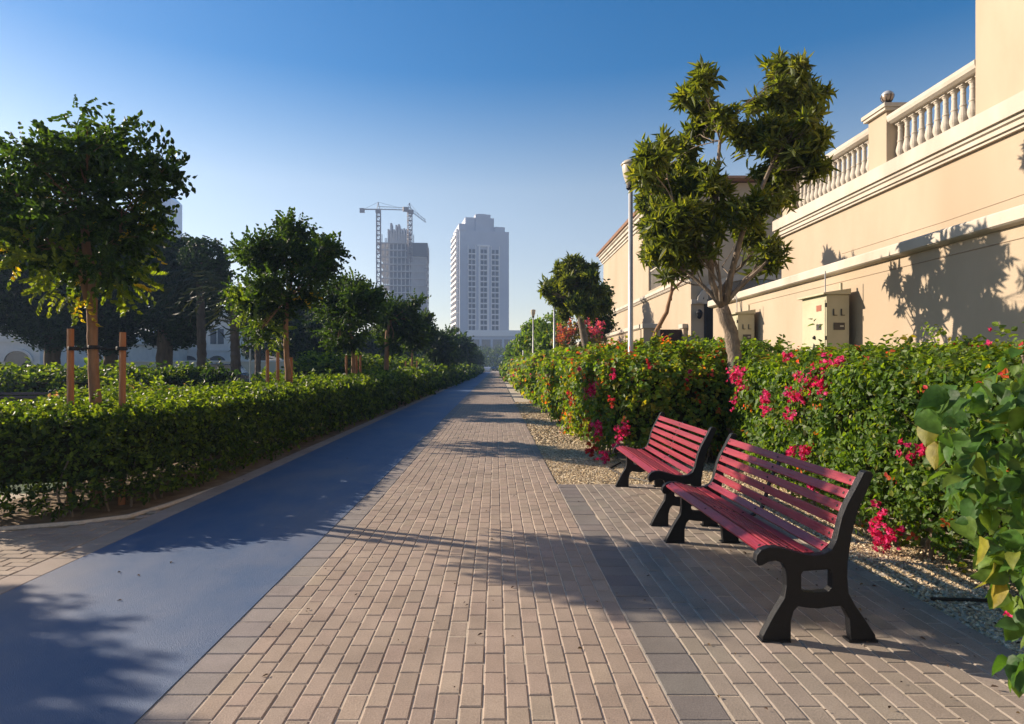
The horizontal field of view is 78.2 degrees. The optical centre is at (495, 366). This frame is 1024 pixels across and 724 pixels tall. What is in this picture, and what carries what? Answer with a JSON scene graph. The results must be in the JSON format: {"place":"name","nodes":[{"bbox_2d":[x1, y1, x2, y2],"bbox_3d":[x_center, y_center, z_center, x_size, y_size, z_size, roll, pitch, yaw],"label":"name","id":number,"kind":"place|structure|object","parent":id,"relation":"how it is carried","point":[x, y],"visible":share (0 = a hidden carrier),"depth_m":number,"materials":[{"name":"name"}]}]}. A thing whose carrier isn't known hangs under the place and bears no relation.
{"place":"outdoors","nodes":[
{"label":"outdoors","id":0,"kind":"place"},
{"bbox_2d":[0,494,27,502],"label":"side path sand","id":1,"kind":"structure","parent":0,"point":[17,496],"depth_m":7.24,"materials":[{"name":"beige sand"}]},
{"bbox_2d":[2,482,65,493],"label":"lawn","id":2,"kind":"structure","parent":0,"point":[20,486],"depth_m":8.09,"materials":[{"name":"green plant"}]},
{"bbox_2d":[0,254,20,307],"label":"dense tree","id":3,"kind":"object","parent":2,"relation":"on","point":[4,279],"visible":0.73,"depth_m":23.27,"materials":[{"name":"green plant"}]},
{"bbox_2d":[0,390,52,401],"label":"park bench","id":4,"kind":"object","parent":2,"relation":"on","point":[24,393],"visible":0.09,"depth_m":12.08,"materials":[{"name":"black metal"}]},
{"bbox_2d":[0,219,102,379],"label":"dense tree","id":5,"kind":"object","parent":2,"relation":"on","point":[25,322],"visible":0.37,"depth_m":24.82,"materials":[{"name":"green plant"}]},
{"bbox_2d":[0,357,186,402],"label":"lawn hedge","id":6,"kind":"object","parent":2,"relation":"on","point":[22,378],"visible":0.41,"depth_m":14.17,"materials":[{"name":"green plant"}]},
{"bbox_2d":[64,226,148,369],"bbox_3d":[-16.925,-2.900,27.189,3.735,9.052,7.083,0,0,-43],"label":"dense tree","id":7,"kind":"object","parent":2,"relation":"on","point":[112,322],"visible":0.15,"depth_m":26.44,"materials":[{"name":"green plant"}]},
{"bbox_2d":[40,373,193,402],"bbox_3d":[-7.016,0.831,11.648,2.799,1.440,2.455,0,0,0],"label":"hedge","id":8,"kind":"object","parent":2,"relation":"on","point":[137,386],"visible":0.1,"depth_m":11.47,"materials":[{"name":"green plant"}]},
{"bbox_2d":[121,230,236,368],"bbox_3d":[-13.666,-2.317,27.175,4.588,7.905,6.038,0,0,-28],"label":"dense tree","id":9,"kind":"object","parent":2,"relation":"on","point":[191,254],"visible":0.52,"depth_m":25.96,"materials":[{"name":"green plant"}]},
{"bbox_2d":[138,270,244,379],"bbox_3d":[-11.367,-1.084,24.072,4.108,5.267,4.039,0,0,0],"label":"palm tree","id":10,"kind":"object","parent":2,"relation":"on","point":[191,282],"visible":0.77,"depth_m":23.85,"materials":[{"name":"green plant"}]},
{"bbox_2d":[99,361,297,380],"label":"boundary wall","id":11,"kind":"structure","parent":2,"relation":"on","point":[272,366],"depth_m":48.00,"materials":[{"name":"beige paint"}]},
{"bbox_2d":[154,357,243,388],"bbox_3d":[-7.151,0.678,15.085,1.797,1.797,1.932,0,0,0],"label":"lawn hedge","id":12,"kind":"object","parent":2,"relation":"on","point":[212,375],"visible":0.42,"depth_m":14.63,"materials":[{"name":"green plant"}]},
{"bbox_2d":[166,286,288,380],"bbox_3d":[-9.194,-0.626,21.835,3.908,4.356,4.104,0,0,0],"label":"palm tree","id":13,"kind":"object","parent":2,"relation":"on","point":[235,355],"visible":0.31,"depth_m":21.72,"materials":[{"name":"green plant"}]},
{"bbox_2d":[207,363,253,381],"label":"parked car","id":14,"kind":"object","parent":2,"relation":"on","point":[244,374],"visible":0.1,"depth_m":43.28,"materials":[{"name":"paint"}]},
{"bbox_2d":[249,331,251,382],"bbox_3d":[-13.268,-0.325,34.000,0.360,3.730,0.342,0,0,0],"label":"lamp pole","id":15,"kind":"object","parent":2,"relation":"on","point":[250,361],"visible":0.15,"depth_m":33.96,"materials":[{"name":"grey metal"}]},
{"bbox_2d":[241,325,277,360],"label":"dense tree","id":16,"kind":"object","parent":2,"relation":"on","point":[244,353],"visible":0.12,"depth_m":54.39,"materials":[{"name":"green plant"}]},
{"bbox_2d":[228,320,290,379],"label":"palm tree","id":17,"kind":"object","parent":2,"relation":"on","point":[257,367],"visible":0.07,"depth_m":35.87,"materials":[{"name":"plant"}]},
{"bbox_2d":[250,367,304,382],"bbox_3d":[-6.428,0.782,18.866,1.834,1.582,1.998,0,0,0],"label":"lawn hedge","id":18,"kind":"object","parent":2,"relation":"on","point":[271,375],"visible":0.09,"depth_m":18.46,"materials":[{"name":"green plant"}]},
{"bbox_2d":[270,295,347,361],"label":"dense tree","id":19,"kind":"object","parent":2,"relation":"on","point":[301,340],"visible":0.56,"depth_m":37.06,"materials":[{"name":"green plant"}]},
{"bbox_2d":[281,347,400,375],"bbox_3d":[-6.440,0.534,28.095,3.167,2.763,13.132,0,0,0],"label":"lawn hedge","id":20,"kind":"object","parent":2,"relation":"on","point":[328,361],"visible":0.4,"depth_m":23.06,"materials":[{"name":"green plant"}]},
{"bbox_2d":[345,326,416,357],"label":"dense tree","id":21,"kind":"object","parent":2,"relation":"on","point":[373,349],"visible":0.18,"depth_m":58.03,"materials":[{"name":"green plant"}]},
{"bbox_2d":[379,354,427,366],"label":"lawn hedge","id":22,"kind":"object","parent":2,"relation":"on","point":[401,360],"visible":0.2,"depth_m":42.76,"materials":[{"name":"green plant"}]},
{"bbox_2d":[0,314,103,375],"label":"house","id":23,"kind":"structure","parent":0,"point":[16,352],"depth_m":44.00,"materials":[{"name":"white concrete"}]},
{"bbox_2d":[1,348,33,366],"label":"arched window","id":24,"kind":"structure","parent":23,"relation":"in","point":[18,358],"depth_m":43.95,"materials":[{"name":"white glass"}]},
{"bbox_2d":[0,510,159,579],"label":"side path paving","id":25,"kind":"structure","parent":0,"point":[22,550],"depth_m":5.26,"materials":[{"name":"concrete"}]},
{"bbox_2d":[151,198,181,330],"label":"glass tower","id":26,"kind":"structure","parent":0,"point":[178,218],"depth_m":337.84,"materials":[{"name":"grey glass"}]},
{"bbox_2d":[187,310,254,360],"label":"house","id":27,"kind":"structure","parent":0,"point":[218,345],"depth_m":62.00,"materials":[{"name":"white paint"}]},
{"bbox_2d":[187,354,196,360],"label":"arched window","id":28,"kind":"structure","parent":27,"relation":"in","point":[190,357],"depth_m":61.96,"materials":[{"name":"grey glass"}]},
{"bbox_2d":[209,328,224,344],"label":"window frame","id":29,"kind":"structure","parent":27,"relation":"in","point":[215,339],"depth_m":61.94,"materials":[{"name":"white glass"}]},
{"bbox_2d":[206,354,227,360],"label":"arched window","id":30,"kind":"structure","parent":27,"relation":"in","point":[213,357],"depth_m":61.96,"materials":[{"name":"white glass"}]},
{"bbox_2d":[0,371,484,527],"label":"soil","id":31,"kind":"structure","parent":0,"point":[22,517],"depth_m":7.33,"materials":[{"name":"brown soil"}]},
{"bbox_2d":[66,329,73,505],"bbox_3d":[-4.527,0.555,6.700,0.066,1.910,0.066,0,0,-22],"label":"tree stake","id":32,"kind":"object","parent":31,"relation":"on","point":[70,367],"visible":0.41,"depth_m":6.67,"materials":[{"name":"brown wood"}]},
{"bbox_2d":[0,94,196,505],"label":"street tree","id":33,"kind":"object","parent":31,"relation":"on","point":[100,159],"visible":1,"depth_m":6.40,"materials":[{"name":"green plant"}]},
{"bbox_2d":[67,345,127,350],"bbox_3d":[-4.274,-0.199,6.777,0.572,0.056,0.166,0,0,-12],"label":"tree tie","id":34,"kind":"object","parent":33,"relation":"attached to","point":[94,347],"visible":1,"depth_m":6.75,"materials":[{"name":"black rubber"}]},
{"bbox_2d":[118,332,125,504],"bbox_3d":[-4.043,0.570,6.809,0.072,1.881,0.090,0,0,0],"label":"tree stake","id":35,"kind":"object","parent":31,"relation":"on","point":[122,370],"visible":0.41,"depth_m":6.79,"materials":[{"name":"brown wood"}]},
{"bbox_2d":[0,364,441,521],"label":"clipped hedge","id":36,"kind":"object","parent":31,"relation":"on","point":[43,440],"visible":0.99,"depth_m":7.19,"materials":[{"name":"green plant"}]},
{"bbox_2d":[266,350,268,382],"bbox_3d":[-4.644,0.585,12.800,0.066,1.850,0.066,0,0,22],"label":"tree stake","id":37,"kind":"object","parent":31,"relation":"on","point":[267,365],"visible":0.41,"depth_m":12.77,"materials":[{"name":"brown wood"}]},
{"bbox_2d":[276,352,279,438],"bbox_3d":[-4.470,0.610,12.900,0.066,1.800,0.066,0,0,-22],"label":"tree stake","id":38,"kind":"object","parent":31,"relation":"on","point":[277,365],"visible":0.41,"depth_m":12.87,"materials":[{"name":"brown wood"}]},
{"bbox_2d":[216,207,355,438],"bbox_3d":[-4.391,-0.926,13.172,2.677,4.874,3.273,0,0,-18],"label":"street tree","id":39,"kind":"object","parent":31,"relation":"on","point":[313,264],"visible":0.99,"depth_m":12.52,"materials":[{"name":"green plant"}]},
{"bbox_2d":[290,357,292,381],"bbox_3d":[-4.293,0.660,13.200,0.066,1.700,0.066,0,0,22],"label":"tree stake","id":40,"kind":"object","parent":31,"relation":"on","point":[291,363],"visible":0.36,"depth_m":13.17,"materials":[{"name":"brown wood"}]},
{"bbox_2d":[345,355,346,374],"bbox_3d":[-4.471,0.585,18.800,0.066,1.850,0.066,0,0,22],"label":"tree stake","id":41,"kind":"object","parent":31,"relation":"on","point":[346,364],"visible":0.41,"depth_m":18.77,"materials":[{"name":"brown wood"}]},
{"bbox_2d":[311,266,392,372],"bbox_3d":[-4.367,-0.736,18.627,2.685,4.494,2.805,0,0,0],"label":"street tree","id":42,"kind":"object","parent":31,"relation":"on","point":[349,301],"visible":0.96,"depth_m":18.41,"materials":[{"name":"green plant"}]},
{"bbox_2d":[355,355,357,373],"bbox_3d":[-4.276,0.585,19.300,0.066,1.850,0.066,0,0,22],"label":"tree stake","id":43,"kind":"object","parent":31,"relation":"on","point":[356,364],"visible":0.41,"depth_m":19.28,"materials":[{"name":"brown wood"}]},
{"bbox_2d":[370,288,437,369],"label":"street tree","id":44,"kind":"object","parent":31,"relation":"on","point":[403,316],"visible":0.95,"depth_m":25.43,"materials":[{"name":"green plant"}]},
{"bbox_2d":[400,307,443,366],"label":"street tree","id":45,"kind":"object","parent":31,"relation":"on","point":[428,316],"visible":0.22,"depth_m":32.64,"materials":[{"name":"green plant"}]},
{"bbox_2d":[415,327,458,370],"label":"street tree","id":46,"kind":"object","parent":31,"relation":"on","point":[441,349],"visible":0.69,"depth_m":45.02,"materials":[{"name":"green plant"}]},
{"bbox_2d":[415,362,484,388],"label":"clipped hedge","id":47,"kind":"object","parent":31,"relation":"on","point":[456,374],"visible":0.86,"depth_m":48.03,"materials":[{"name":"green plant"}]},
{"bbox_2d":[440,323,464,365],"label":"street tree","id":48,"kind":"object","parent":31,"relation":"on","point":[453,331],"visible":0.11,"depth_m":57.63,"materials":[{"name":"green plant"}]},
{"bbox_2d":[456,330,477,364],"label":"street tree","id":49,"kind":"object","parent":31,"relation":"on","point":[467,345],"visible":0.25,"depth_m":69.72,"materials":[{"name":"green plant"}]},
{"bbox_2d":[462,348,480,366],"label":"street tree","id":50,"kind":"object","parent":31,"relation":"on","point":[471,360],"visible":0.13,"depth_m":83.44,"materials":[{"name":"green plant"}]},
{"bbox_2d":[472,346,480,364],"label":"street tree","id":51,"kind":"object","parent":31,"relation":"on","point":[477,354],"visible":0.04,"depth_m":99.56,"materials":[{"name":"green plant"}]},
{"bbox_2d":[477,349,484,366],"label":"street tree","id":52,"kind":"object","parent":31,"relation":"on","point":[479,362],"visible":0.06,"depth_m":117.85,"materials":[{"name":"green plant"}]},
{"bbox_2d":[0,372,489,723],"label":"cycle track","id":53,"kind":"structure","parent":0,"point":[80,643],"depth_m":4.17,"materials":[{"name":"blue asphalt"}]},
{"bbox_2d":[137,372,490,723],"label":"edge paving","id":54,"kind":"structure","parent":0,"point":[186,696],"depth_m":3.64,"materials":[{"name":"concrete"}]},
{"bbox_2d":[378,223,428,327],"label":"construction tower","id":55,"kind":"structure","parent":0,"point":[400,274],"depth_m":301.73,"materials":[{"name":"concrete"}]},
{"bbox_2d":[403,203,425,261],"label":"tower crane","id":56,"kind":"object","parent":55,"relation":"on","point":[408,210],"visible":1,"depth_m":296.67,"materials":[{"name":"metal"}]},
{"bbox_2d":[135,371,679,723],"bbox_3d":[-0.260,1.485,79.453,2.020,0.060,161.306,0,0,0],"label":"brick path","id":57,"kind":"structure","parent":0,"point":[400,706],"depth_m":3.65,"materials":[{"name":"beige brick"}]},
{"bbox_2d":[117,434,1020,718],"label":"leaf litter","id":58,"kind":"object","parent":57,"relation":"on","point":[709,644],"visible":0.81,"depth_m":3.74,"materials":[{"name":"brown plant"}]},
{"bbox_2d":[451,214,508,336],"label":"tower block","id":59,"kind":"structure","parent":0,"point":[480,272],"depth_m":322.46,"materials":[{"name":"white concrete"}]},
{"bbox_2d":[496,250,497,329],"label":"windows","id":60,"kind":"structure","parent":59,"relation":"in","point":[496,250],"depth_m":323.64,"materials":[{"name":"grey glass"}]},
{"bbox_2d":[0,0,975,342],"label":"sky","id":61,"kind":"structure","parent":0,"point":[526,115],"materials":[{"name":"blue"}]},
{"bbox_2d":[466,330,520,366],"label":"podium building","id":62,"kind":"structure","parent":0,"point":[491,338],"depth_m":289.90,"materials":[{"name":"white concrete"}]},
{"bbox_2d":[482,339,489,354],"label":"window","id":63,"kind":"structure","parent":62,"relation":"in","point":[484,341],"depth_m":289.93,"materials":[{"name":"grey glass"}]},
{"bbox_2d":[493,339,501,353],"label":"window","id":64,"kind":"structure","parent":62,"relation":"in","point":[495,341],"depth_m":289.93,"materials":[{"name":"grey glass"}]},
{"bbox_2d":[504,339,512,349],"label":"window","id":65,"kind":"structure","parent":62,"relation":"in","point":[506,341],"depth_m":289.93,"materials":[{"name":"grey glass"}]},
{"bbox_2d":[558,484,733,723],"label":"dark edge paving","id":66,"kind":"structure","parent":0,"point":[675,669],"depth_m":3.46,"materials":[{"name":"concrete"}]},
{"bbox_2d":[504,382,832,485],"bbox_3d":[3.878,1.486,33.915,6.243,0.001,52.170,0,0,0],"label":"gravel bed","id":67,"kind":"object","parent":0,"point":[516,396],"depth_m":11.14,"materials":[{"name":"gravel"},{"name":"beige gravel"}]},
{"bbox_2d":[509,331,527,358],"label":"tree","id":68,"kind":"object","parent":67,"relation":"on","point":[515,351],"visible":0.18,"depth_m":59.87,"materials":[{"name":"green plant"}]},
{"bbox_2d":[515,317,540,352],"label":"tree","id":69,"kind":"object","parent":67,"relation":"on","point":[526,334],"visible":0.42,"depth_m":42.57,"materials":[{"name":"green plant"}]},
{"bbox_2d":[531,309,535,352],"bbox_3d":[2.240,-0.985,38.000,0.330,4.930,0.330,0,0,0],"label":"lamp post","id":70,"kind":"object","parent":67,"relation":"on","point":[533,312],"visible":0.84,"depth_m":37.97,"materials":[{"name":"grey metal"}]},
{"bbox_2d":[529,310,572,351],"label":"tree","id":71,"kind":"object","parent":67,"relation":"on","point":[544,336],"visible":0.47,"depth_m":39.62,"materials":[{"name":"green plant"}]},
{"bbox_2d":[553,307,554,347],"bbox_3d":[2.450,-0.985,26.500,0.330,4.930,0.330,0,0,0],"label":"lamp post","id":72,"kind":"object","parent":67,"relation":"on","point":[554,328],"visible":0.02,"depth_m":26.46,"materials":[{"name":"white metal"}]},
{"bbox_2d":[537,252,614,347],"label":"broad tree","id":73,"kind":"object","parent":67,"relation":"on","point":[572,287],"visible":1,"depth_m":22.95,"materials":[{"name":"green plant"}]},
{"bbox_2d":[549,317,609,349],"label":"flowering tree","id":74,"kind":"object","parent":67,"relation":"on","point":[572,332],"visible":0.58,"depth_m":30.66,"materials":[{"name":"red plant"}]},
{"bbox_2d":[576,279,620,342],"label":"dense tree","id":75,"kind":"object","parent":67,"relation":"on","point":[607,319],"visible":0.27,"depth_m":33.44,"materials":[{"name":"green plant"}]},
{"bbox_2d":[569,324,640,345],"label":"garden wall","id":76,"kind":"structure","parent":67,"relation":"on","point":[619,335],"depth_m":29.64,"materials":[{"name":"beige paint"}]},
{"bbox_2d":[507,330,747,463],"bbox_3d":[2.759,0.366,34.871,3.828,2.897,51.620,0,0,0],"label":"bougainvillea hedge","id":77,"kind":"object","parent":67,"relation":"on","point":[601,394],"visible":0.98,"depth_m":9.74,"materials":[{"name":"green plant"}]},
{"bbox_2d":[621,159,635,445],"bbox_3d":[2.245,-0.985,10.500,0.330,4.930,0.330,0,0,0],"label":"lamp post","id":78,"kind":"object","parent":67,"relation":"on","point":[625,163],"visible":0.54,"depth_m":10.46,"materials":[{"name":"white metal"}]},
{"bbox_2d":[640,324,687,344],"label":"gate","id":79,"kind":"structure","parent":67,"relation":"on","point":[678,334],"depth_m":25.73,"materials":[{"name":"beige paint"}]},
{"bbox_2d":[633,191,705,337],"bbox_3d":[4.498,-1.530,16.005,1.948,6.084,2.315,0,0,17],"label":"leaning tree","id":80,"kind":"object","parent":67,"relation":"on","point":[642,202],"visible":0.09,"depth_m":15.95,"materials":[{"name":"green plant"}]},
{"bbox_2d":[602,336,785,443],"bbox_3d":[4.657,0.364,19.474,2.355,2.626,15.883,0,0,0],"label":"clipped hedge","id":81,"kind":"object","parent":67,"relation":"on","point":[745,345],"visible":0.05,"depth_m":12.09,"materials":[{"name":"green plant"}]},
{"bbox_2d":[624,45,840,459],"bbox_3d":[3.554,-1.710,9.385,3.620,6.466,2.390,0,0,0],"label":"forked tree","id":82,"kind":"object","parent":67,"relation":"on","point":[789,135],"visible":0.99,"depth_m":9.13,"materials":[{"name":"green plant"}]},
{"bbox_2d":[731,297,755,340],"bbox_3d":[5.670,-0.065,14.780,0.460,3.050,0.940,0,0,0],"label":"electrical cabinet","id":83,"kind":"object","parent":67,"relation":"on","point":[744,321],"visible":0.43,"depth_m":14.35,"materials":[{"name":"beige metal"}]},
{"bbox_2d":[797,271,850,350],"bbox_3d":[5.670,-0.065,10.930,0.460,3.050,0.940,0,0,0],"label":"electrical cabinet","id":84,"kind":"object","parent":67,"relation":"on","point":[829,311],"visible":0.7,"depth_m":10.50,"materials":[{"name":"beige metal"}]},
{"bbox_2d":[708,204,1023,351],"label":"garden wall","id":85,"kind":"structure","parent":67,"relation":"on","point":[961,279],"depth_m":8.84,"materials":[{"name":"beige paint"}]},
{"bbox_2d":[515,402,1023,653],"bbox_3d":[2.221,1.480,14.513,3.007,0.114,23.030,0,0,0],"label":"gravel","id":86,"kind":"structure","parent":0,"point":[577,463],"depth_m":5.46,"materials":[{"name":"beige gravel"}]},
{"bbox_2d":[609,462,648,481],"bbox_3d":[1.775,1.462,8.795,0.321,0.026,1.612,0,0,-2],"label":"drip pipe","id":87,"kind":"object","parent":86,"relation":"on","point":[629,476],"visible":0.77,"depth_m":8.61,"materials":[{"name":"plastic"}]},
{"bbox_2d":[557,484,1023,723],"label":"bench paving","id":88,"kind":"structure","parent":0,"point":[907,633],"depth_m":3.34,"materials":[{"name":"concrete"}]},
{"bbox_2d":[613,412,718,526],"bbox_3d":[1.730,1.007,6.720,0.643,0.907,1.946,0,0,1],"label":"park bench","id":89,"kind":"object","parent":88,"relation":"on","point":[660,474],"visible":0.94,"depth_m":6.20,"materials":[{"name":"red wood"}]},
{"bbox_2d":[661,433,877,642],"bbox_3d":[1.699,1.007,4.299,0.643,0.907,1.946,0,0,0],"label":"park bench","id":90,"kind":"object","parent":88,"relation":"on","point":[768,543],"visible":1,"depth_m":3.59,"materials":[{"name":"red wood"}]},
{"bbox_2d":[913,347,1023,697],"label":"climbing shrub","id":91,"kind":"object","parent":88,"relation":"on","point":[940,406],"visible":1,"depth_m":1.84,"materials":[{"name":"green plant"}]},
{"bbox_2d":[731,486,1023,653],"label":"planting soil","id":92,"kind":"structure","parent":0,"point":[965,560],"depth_m":4.71,"materials":[{"name":"brown soil"}]},
{"bbox_2d":[717,318,1023,573],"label":"bougainvillea hedge","id":93,"kind":"object","parent":92,"relation":"on","point":[848,409],"visible":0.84,"depth_m":5.34,"materials":[{"name":"green plant"}]},
{"bbox_2d":[930,597,987,601],"bbox_3d":[3.125,1.466,3.939,0.754,0.023,0.024,0,0,6],"label":"drip pipe","id":94,"kind":"object","parent":92,"relation":"on","point":[959,599],"visible":0.68,"depth_m":3.95,"materials":[{"name":"black plastic"}]},
{"label":"ground","id":95,"kind":"structure","parent":0,"visible":0},
{"bbox_2d":[0,485,219,530],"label":"bed edging","id":96,"kind":"object","parent":95,"relation":"on","point":[79,522],"visible":0.54,"depth_m":5.96,"materials":[{"name":"concrete"}]},
{"bbox_2d":[118,335,188,360],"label":"house","id":97,"kind":"structure","parent":95,"relation":"on","point":[141,352],"depth_m":54.75,"materials":[{"name":"white concrete"}]},
{"bbox_2d":[0,379,466,594],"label":"kerb","id":98,"kind":"structure","parent":95,"relation":"on","point":[15,580],"depth_m":5.86,"materials":[{"name":"concrete"}]},
{"bbox_2d":[269,354,289,360],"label":"house","id":99,"kind":"structure","parent":95,"relation":"on","point":[272,358],"depth_m":74.93,"materials":[{"name":"white concrete"}]},
{"bbox_2d":[360,202,402,286],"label":"tower crane","id":100,"kind":"object","parent":95,"relation":"on","point":[362,210],"visible":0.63,"depth_m":297.40,"materials":[{"name":"metal"}]},
{"bbox_2d":[427,248,428,309],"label":"hoist mast","id":101,"kind":"object","parent":95,"relation":"on","point":[428,277],"visible":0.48,"depth_m":298.60,"materials":[{"name":"metal"}]},
{"bbox_2d":[478,343,504,370],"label":"trees","id":102,"kind":"object","parent":95,"relation":"on","point":[496,360],"visible":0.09,"depth_m":227.31,"materials":[{"name":"green plant"}]},
{"bbox_2d":[499,356,513,381],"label":"bougainvillea hedge","id":103,"kind":"object","parent":95,"relation":"on","point":[503,368],"visible":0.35,"depth_m":70.38,"materials":[{"name":"green plant"}]},
{"bbox_2d":[503,340,514,362],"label":"tree","id":104,"kind":"object","parent":95,"relation":"on","point":[506,351],"visible":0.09,"depth_m":83.75,"materials":[{"name":"green plant"}]},
{"bbox_2d":[596,175,832,341],"bbox_3d":[13.311,-3.815,35.593,11.978,10.550,21.413,0,0,0],"label":"villa","id":105,"kind":"object","parent":95,"relation":"on","point":[690,307],"visible":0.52,"depth_m":29.50,"materials":[{"name":"beige paint"}]},
{"bbox_2d":[704,304,712,341],"bbox_3d":[8.740,-0.518,25.179,0.820,3.955,0.038,0,0,0],"label":"door","id":106,"kind":"structure","parent":105,"relation":"in","point":[708,312],"depth_m":25.16,"materials":[{"name":"grey metal"}]},
{"bbox_2d":[703,279,772,302],"bbox_3d":[10.400,-3.007,25.174,4.380,0.935,0.048,0,0,0],"label":"window","id":107,"kind":"structure","parent":105,"relation":"in","point":[750,284],"depth_m":25.15,"materials":[{"name":"glass"}]},
{"bbox_2d":[772,0,1023,277],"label":"villa","id":108,"kind":"object","parent":95,"relation":"on","point":[896,184],"visible":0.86,"depth_m":11.33,"materials":[{"name":"beige paint"}]},
{"bbox_2d":[880,90,894,102],"bbox_3d":[8.010,-5.440,12.890,0.239,0.400,0.242,0,0,23],"label":"globe lamp","id":109,"kind":"object","parent":108,"relation":"on","point":[887,95],"visible":0.81,"depth_m":12.82,"materials":[{"name":"white glass"}]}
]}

